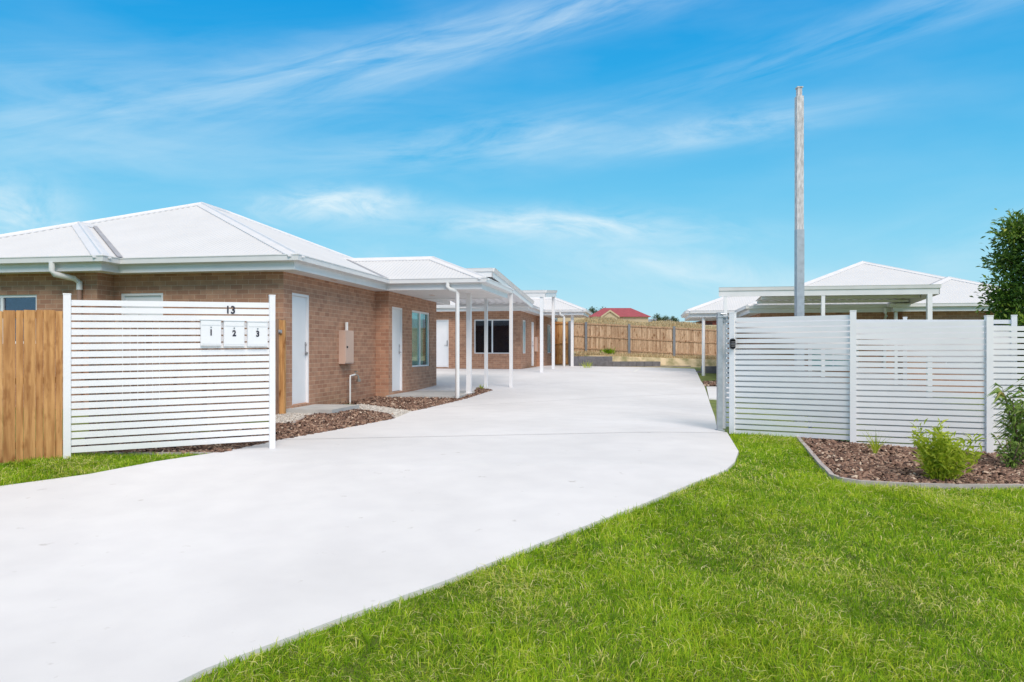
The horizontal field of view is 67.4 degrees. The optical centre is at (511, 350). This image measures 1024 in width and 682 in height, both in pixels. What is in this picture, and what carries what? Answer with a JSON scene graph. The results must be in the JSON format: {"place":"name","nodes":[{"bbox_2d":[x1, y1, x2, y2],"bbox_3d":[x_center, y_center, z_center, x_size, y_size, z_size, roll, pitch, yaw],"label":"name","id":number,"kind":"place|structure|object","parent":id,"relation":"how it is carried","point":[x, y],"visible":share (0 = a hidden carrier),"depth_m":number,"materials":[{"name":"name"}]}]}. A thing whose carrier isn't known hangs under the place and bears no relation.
{"place":"outdoors","nodes":[
{"label":"outdoors","id":0,"kind":"place"},
{"bbox_2d":[0,451,206,485],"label":"grass","id":1,"kind":"structure","parent":0,"point":[91,463],"depth_m":7.95,"materials":[{"name":"green plant"}]},
{"bbox_2d":[275,404,410,422],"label":"gravel","id":2,"kind":"structure","parent":0,"point":[289,417],"depth_m":14.02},
{"bbox_2d":[0,366,738,681],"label":"driveway","id":3,"kind":"structure","parent":0,"point":[186,569],"depth_m":6.22,"materials":[{"name":"concrete"}]},
{"bbox_2d":[452,268,534,386],"bbox_3d":[-1.148,-0.440,22.601,2.660,3.220,6.710,0,0,10],"label":"carport","id":4,"kind":"object","parent":3,"relation":"on","point":[517,297],"visible":0.4,"depth_m":21.98,"materials":[{"name":"white metal"}]},
{"bbox_2d":[522,290,557,371],"bbox_3d":[0.092,-0.857,32.139,3.230,3.525,3.560,0,0,10],"label":"carport","id":5,"kind":"object","parent":3,"relation":"on","point":[541,294],"visible":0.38,"depth_m":30.25,"materials":[{"name":"white metal"}]},
{"bbox_2d":[0,0,1023,323],"label":"sky","id":6,"kind":"structure","parent":0,"point":[639,155],"materials":[{"name":"blue"}]},
{"bbox_2d":[1,325,1023,681],"bbox_3d":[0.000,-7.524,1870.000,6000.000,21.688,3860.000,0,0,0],"label":"ground","id":7,"kind":"structure","parent":0,"point":[683,363],"depth_m":4.50,"materials":[{"name":"green plant"}]},
{"bbox_2d":[0,310,62,462],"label":"paling fence","id":8,"kind":"object","parent":7,"relation":"on","point":[42,403],"visible":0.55,"depth_m":8.24,"materials":[{"name":"brown wood"}]},
{"bbox_2d":[71,452,220,455],"bbox_3d":[-4.193,1.201,8.770,1.656,0.099,0.030,0,0,-9],"label":"garden edging","id":9,"kind":"object","parent":7,"relation":"on","point":[161,453],"visible":0.29,"depth_m":8.78,"materials":[{"name":"concrete"}]},
{"bbox_2d":[63,293,275,459],"bbox_3d":[-3.872,0.328,8.825,2.227,1.997,0.078,0,0,-26],"label":"slat screen","id":10,"kind":"object","parent":7,"relation":"on","point":[68,376],"visible":1,"depth_m":8.75,"materials":[{"name":"white metal"}]},
{"bbox_2d":[200,319,221,345],"bbox_3d":[-3.510,-0.208,8.952,0.237,0.305,0.072,0,0,-26],"label":"letterbox","id":11,"kind":"object","parent":10,"relation":"attached to","point":[210,332],"visible":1,"depth_m":8.92,"materials":[{"name":"paint"}]},
{"bbox_2d":[202,326,219,343],"bbox_3d":[-3.505,-0.179,8.922,0.205,0.212,0.010,0,0,-26],"label":"door","id":12,"kind":"structure","parent":11,"relation":"in","point":[209,335],"depth_m":8.92,"materials":[{"name":"paint"}]},
{"bbox_2d":[223,320,244,345],"bbox_3d":[-3.282,-0.201,9.065,0.247,0.305,0.072,0,0,-26],"label":"letterbox","id":13,"kind":"object","parent":10,"relation":"attached to","point":[233,332],"visible":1,"depth_m":9.04,"materials":[{"name":"paint"}]},
{"bbox_2d":[224,327,243,344],"bbox_3d":[-3.276,-0.173,9.035,0.215,0.212,0.010,0,0,-26],"label":"door","id":14,"kind":"structure","parent":13,"relation":"in","point":[232,336],"depth_m":9.04,"materials":[{"name":"paint"}]},
{"bbox_2d":[246,321,268,345],"bbox_3d":[-3.044,-0.198,9.182,0.246,0.300,0.072,0,0,-26],"label":"letterbox","id":15,"kind":"object","parent":10,"relation":"attached to","point":[257,333],"visible":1,"depth_m":9.15,"materials":[{"name":"paint"}]},
{"bbox_2d":[248,327,266,344],"bbox_3d":[-3.031,-0.170,9.157,0.214,0.208,0.010,0,0,-26],"label":"door","id":16,"kind":"structure","parent":15,"relation":"in","point":[256,336],"depth_m":9.16,"materials":[{"name":"paint"}]},
{"bbox_2d":[84,314,283,445],"bbox_3d":[-4.529,0.335,11.387,0.061,1.788,5.088,0,0,9],"label":"paling fence","id":17,"kind":"object","parent":7,"relation":"on","point":[276,367],"visible":0.12,"depth_m":10.58,"materials":[{"name":"brown wood"}]},
{"bbox_2d":[71,408,395,454],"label":"mulch","id":18,"kind":"object","parent":7,"relation":"on","point":[319,422],"visible":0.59,"depth_m":11.07,"materials":[{"name":"brown wood"}]},
{"bbox_2d":[0,202,513,413],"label":"brick house","id":19,"kind":"structure","parent":7,"relation":"on","point":[358,328],"depth_m":15.38,"materials":[{"name":"brick"}]},
{"bbox_2d":[0,294,36,343],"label":"window","id":20,"kind":"structure","parent":19,"relation":"in","point":[7,302],"depth_m":14.48,"materials":[{"name":"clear glass"}]},
{"bbox_2d":[121,293,162,400],"bbox_3d":[-6.954,-0.022,14.508,0.880,2.105,0.088,0,0,10],"label":"door","id":21,"kind":"structure","parent":19,"relation":"in","point":[124,296],"depth_m":14.51,"materials":[{"name":"paint"}]},
{"bbox_2d":[292,293,308,404],"bbox_3d":[-4.071,-0.022,14.658,0.110,2.105,0.740,0,0,10],"label":"door","id":22,"kind":"structure","parent":19,"relation":"in","point":[300,302],"depth_m":14.75,"materials":[{"name":"paint"}]},
{"bbox_2d":[392,307,401,390],"bbox_3d":[-2.914,-0.022,19.246,0.110,2.105,0.820,0,0,10],"label":"door","id":23,"kind":"structure","parent":19,"relation":"in","point":[396,312],"depth_m":19.33,"materials":[{"name":"paint"}]},
{"bbox_2d":[412,310,428,366],"bbox_3d":[-2.634,-0.307,21.283,0.190,1.535,1.710,0,0,10],"label":"window","id":24,"kind":"structure","parent":19,"relation":"in","point":[417,316],"depth_m":21.55,"materials":[{"name":"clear glass"}]},
{"bbox_2d":[278,319,285,413],"bbox_3d":[-4.139,0.360,13.700,0.170,1.818,0.160,0,0,0],"label":"gate post","id":25,"kind":"object","parent":7,"relation":"on","point":[282,365],"visible":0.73,"depth_m":13.69,"materials":[{"name":"brown wood"}]},
{"bbox_2d":[276,409,394,422],"bbox_3d":[-2.852,1.177,13.657,1.713,0.093,3.244,0,0,0],"label":"garden edging","id":26,"kind":"object","parent":7,"relation":"on","point":[392,415],"visible":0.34,"depth_m":13.14,"materials":[{"name":"concrete"}]},
{"bbox_2d":[330,387,491,410],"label":"mulch","id":27,"kind":"object","parent":7,"relation":"on","point":[410,403],"visible":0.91,"depth_m":16.89,"materials":[{"name":"brown wood"}]},
{"bbox_2d":[436,297,591,368],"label":"brick house","id":28,"kind":"structure","parent":7,"relation":"on","point":[526,336],"depth_m":33.84,"materials":[{"name":"brick"}]},
{"bbox_2d":[436,320,448,366],"bbox_3d":[-3.216,-0.297,33.988,0.880,2.105,0.110,0,0,10],"label":"door","id":29,"kind":"structure","parent":28,"relation":"in","point":[442,326],"depth_m":33.97,"materials":[{"name":"paint"}]},
{"bbox_2d":[474,319,508,353],"bbox_3d":[-0.849,-0.598,33.639,1.650,1.545,0.165,0,0,10],"label":"window","id":30,"kind":"structure","parent":28,"relation":"in","point":[498,329],"depth_m":33.68,"materials":[{"name":"black glass"}]},
{"bbox_2d":[523,320,525,352],"bbox_3d":[0.498,-0.597,34.370,0.065,1.505,0.950,0,0,10],"label":"window","id":31,"kind":"structure","parent":28,"relation":"in","point":[524,325],"depth_m":34.79,"materials":[{"name":"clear glass"}]},
{"bbox_2d":[531,322,533,365],"bbox_3d":[0.950,-0.297,36.752,0.110,2.105,0.800,0,0,10],"label":"door","id":32,"kind":"structure","parent":28,"relation":"in","point":[532,323],"depth_m":37.04,"materials":[{"name":"paint"}]},
{"bbox_2d":[548,324,550,352],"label":"window","id":33,"kind":"structure","parent":28,"relation":"in","point":[549,326],"depth_m":40.98,"materials":[{"name":"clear glass"}]},
{"bbox_2d":[555,321,570,364],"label":"paling fence","id":34,"kind":"object","parent":7,"relation":"on","point":[558,343],"visible":0.45,"depth_m":41.77,"materials":[{"name":"brown wood"}]},
{"bbox_2d":[556,310,590,321],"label":"house","id":35,"kind":"structure","parent":7,"relation":"on","point":[561,319],"depth_m":200.60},
{"bbox_2d":[588,306,597,315],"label":"round tree","id":36,"kind":"object","parent":7,"relation":"on","point":[593,310],"visible":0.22,"depth_m":214.90,"materials":[{"name":"green plant"}]},
{"bbox_2d":[599,348,615,353],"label":"grass tuft","id":37,"kind":"object","parent":7,"relation":"on","point":[607,351],"visible":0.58,"depth_m":42.41,"materials":[{"name":"green plant"}]},
{"bbox_2d":[589,308,650,321],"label":"house","id":38,"kind":"structure","parent":7,"relation":"on","point":[629,314],"depth_m":170.66,"materials":[{"name":"red tile"}]},
{"bbox_2d":[569,356,690,366],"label":"retaining wall","id":39,"kind":"structure","parent":7,"relation":"on","point":[606,361],"depth_m":37.73,"materials":[{"name":"grey concrete"}]},
{"bbox_2d":[555,320,716,356],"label":"paling fence","id":40,"kind":"object","parent":7,"relation":"on","point":[589,337],"visible":0.36,"depth_m":42.64,"materials":[{"name":"brown wood"}]},
{"bbox_2d":[558,316,716,355],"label":"dry grass","id":41,"kind":"structure","parent":7,"relation":"on","point":[656,323],"depth_m":77.05,"materials":[{"name":"beige plant"}]},
{"bbox_2d":[575,350,716,359],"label":"dry grass","id":42,"kind":"structure","parent":7,"relation":"on","point":[626,354],"depth_m":38.75,"materials":[{"name":"beige plant"}]},
{"bbox_2d":[652,313,661,320],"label":"round tree","id":43,"kind":"object","parent":7,"relation":"on","point":[656,316],"visible":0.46,"depth_m":149.87,"materials":[{"name":"green plant"}]},
{"bbox_2d":[660,315,669,320],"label":"round tree","id":44,"kind":"object","parent":7,"relation":"on","point":[665,318],"visible":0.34,"depth_m":139.60,"materials":[{"name":"green plant"}]},
{"bbox_2d":[670,316,679,321],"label":"round tree","id":45,"kind":"object","parent":7,"relation":"on","point":[674,319],"visible":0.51,"depth_m":129.85,"materials":[{"name":"green plant"}]},
{"bbox_2d":[696,321,716,324],"bbox_3d":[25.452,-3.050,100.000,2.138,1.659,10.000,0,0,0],"label":"house","id":46,"kind":"structure","parent":7,"relation":"on","point":[710,322],"depth_m":97.15,"materials":[{"name":"red brick"}]},
{"bbox_2d":[696,366,728,372],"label":"retaining wall","id":47,"kind":"structure","parent":7,"relation":"on","point":[710,369],"depth_m":30.60,"materials":[{"name":"grey concrete"}]},
{"bbox_2d":[703,380,728,385],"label":"mulch","id":48,"kind":"object","parent":7,"relation":"on","point":[710,383],"visible":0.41,"depth_m":25.35,"materials":[{"name":"brown wood"}]},
{"bbox_2d":[715,312,727,431],"bbox_3d":[3.138,0.343,11.500,0.176,1.817,0.120,0,0,0],"label":"gate guide post","id":49,"kind":"object","parent":7,"relation":"on","point":[720,317],"visible":0.94,"depth_m":11.46,"materials":[{"name":"metal"}]},
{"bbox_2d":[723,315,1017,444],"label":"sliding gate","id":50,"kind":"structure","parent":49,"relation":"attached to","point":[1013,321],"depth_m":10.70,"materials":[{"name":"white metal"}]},
{"bbox_2d":[794,86,803,421],"bbox_3d":[4.864,-1.561,13.000,0.124,5.783,0.124,0,0,0],"label":"power pole","id":51,"kind":"object","parent":7,"relation":"on","point":[799,222],"visible":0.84,"depth_m":12.94,"materials":[{"name":"metal"}]},
{"bbox_2d":[719,284,941,391],"bbox_3d":[9.695,-0.248,24.391,6.310,3.343,3.060,0,0,10],"label":"carport","id":52,"kind":"object","parent":7,"relation":"on","point":[910,294],"visible":0.72,"depth_m":23.20,"materials":[{"name":"white metal"}]},
{"bbox_2d":[681,261,1021,392],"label":"brick house","id":53,"kind":"structure","parent":7,"relation":"on","point":[953,300],"depth_m":26.18,"materials":[{"name":"white metal"}]},
{"bbox_2d":[812,339,857,366],"bbox_3d":[10.965,-0.172,26.255,1.600,1.505,0.190,0,0,10],"label":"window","id":54,"kind":"structure","parent":53,"relation":"in","point":[856,339],"depth_m":26.32,"materials":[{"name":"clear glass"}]},
{"bbox_2d":[729,310,1023,453],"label":"slat fence","id":55,"kind":"object","parent":7,"relation":"on","point":[988,347],"visible":0.95,"depth_m":10.20,"materials":[{"name":"white metal"}]},
{"bbox_2d":[729,338,735,348],"bbox_3d":[3.247,-0.094,11.308,0.072,0.162,0.064,0,0,0],"label":"keypad","id":56,"kind":"object","parent":55,"relation":"attached to","point":[732,343],"visible":1,"depth_m":11.28,"materials":[{"name":"black plastic"}]},
{"bbox_2d":[796,436,1023,489],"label":"garden edging","id":57,"kind":"object","parent":7,"relation":"on","point":[829,472],"visible":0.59,"depth_m":7.45,"materials":[{"name":"concrete"}]},
{"bbox_2d":[800,437,1023,488],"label":"mulch","id":58,"kind":"object","parent":7,"relation":"on","point":[860,461],"visible":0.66,"depth_m":8.39,"materials":[{"name":"brown wood"}]},
{"bbox_2d":[857,429,890,453],"bbox_3d":[4.371,1.109,9.344,0.501,0.352,0.326,0,0,-32],"label":"grass tuft","id":59,"kind":"object","parent":58,"relation":"on","point":[875,449],"visible":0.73,"depth_m":9.30,"materials":[{"name":"green plant"}]},
{"bbox_2d":[906,418,986,480],"bbox_3d":[4.335,1.007,7.660,0.753,0.656,0.561,0,0,0],"label":"lime shrub","id":60,"kind":"object","parent":58,"relation":"on","point":[939,460],"visible":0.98,"depth_m":7.61,"materials":[{"name":"green plant"}]},
{"bbox_2d":[985,376,1023,464],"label":"willow leaf shrub","id":61,"kind":"object","parent":58,"relation":"on","point":[1015,423],"visible":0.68,"depth_m":8.61,"materials":[{"name":"green plant"}]},
{"bbox_2d":[990,433,1023,467],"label":"willow leaf shrub","id":62,"kind":"object","parent":58,"relation":"on","point":[1010,461],"visible":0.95,"depth_m":8.43,"materials":[{"name":"green plant"}]},
{"bbox_2d":[970,208,1023,385],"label":"leafy tree","id":63,"kind":"object","parent":7,"relation":"on","point":[1009,299],"visible":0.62,"depth_m":13.21,"materials":[{"name":"green plant"}]},
{"bbox_2d":[707,386,728,399],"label":"path","id":64,"kind":"structure","parent":0,"point":[712,392],"depth_m":21.46,"materials":[{"name":"concrete"}]}
]}

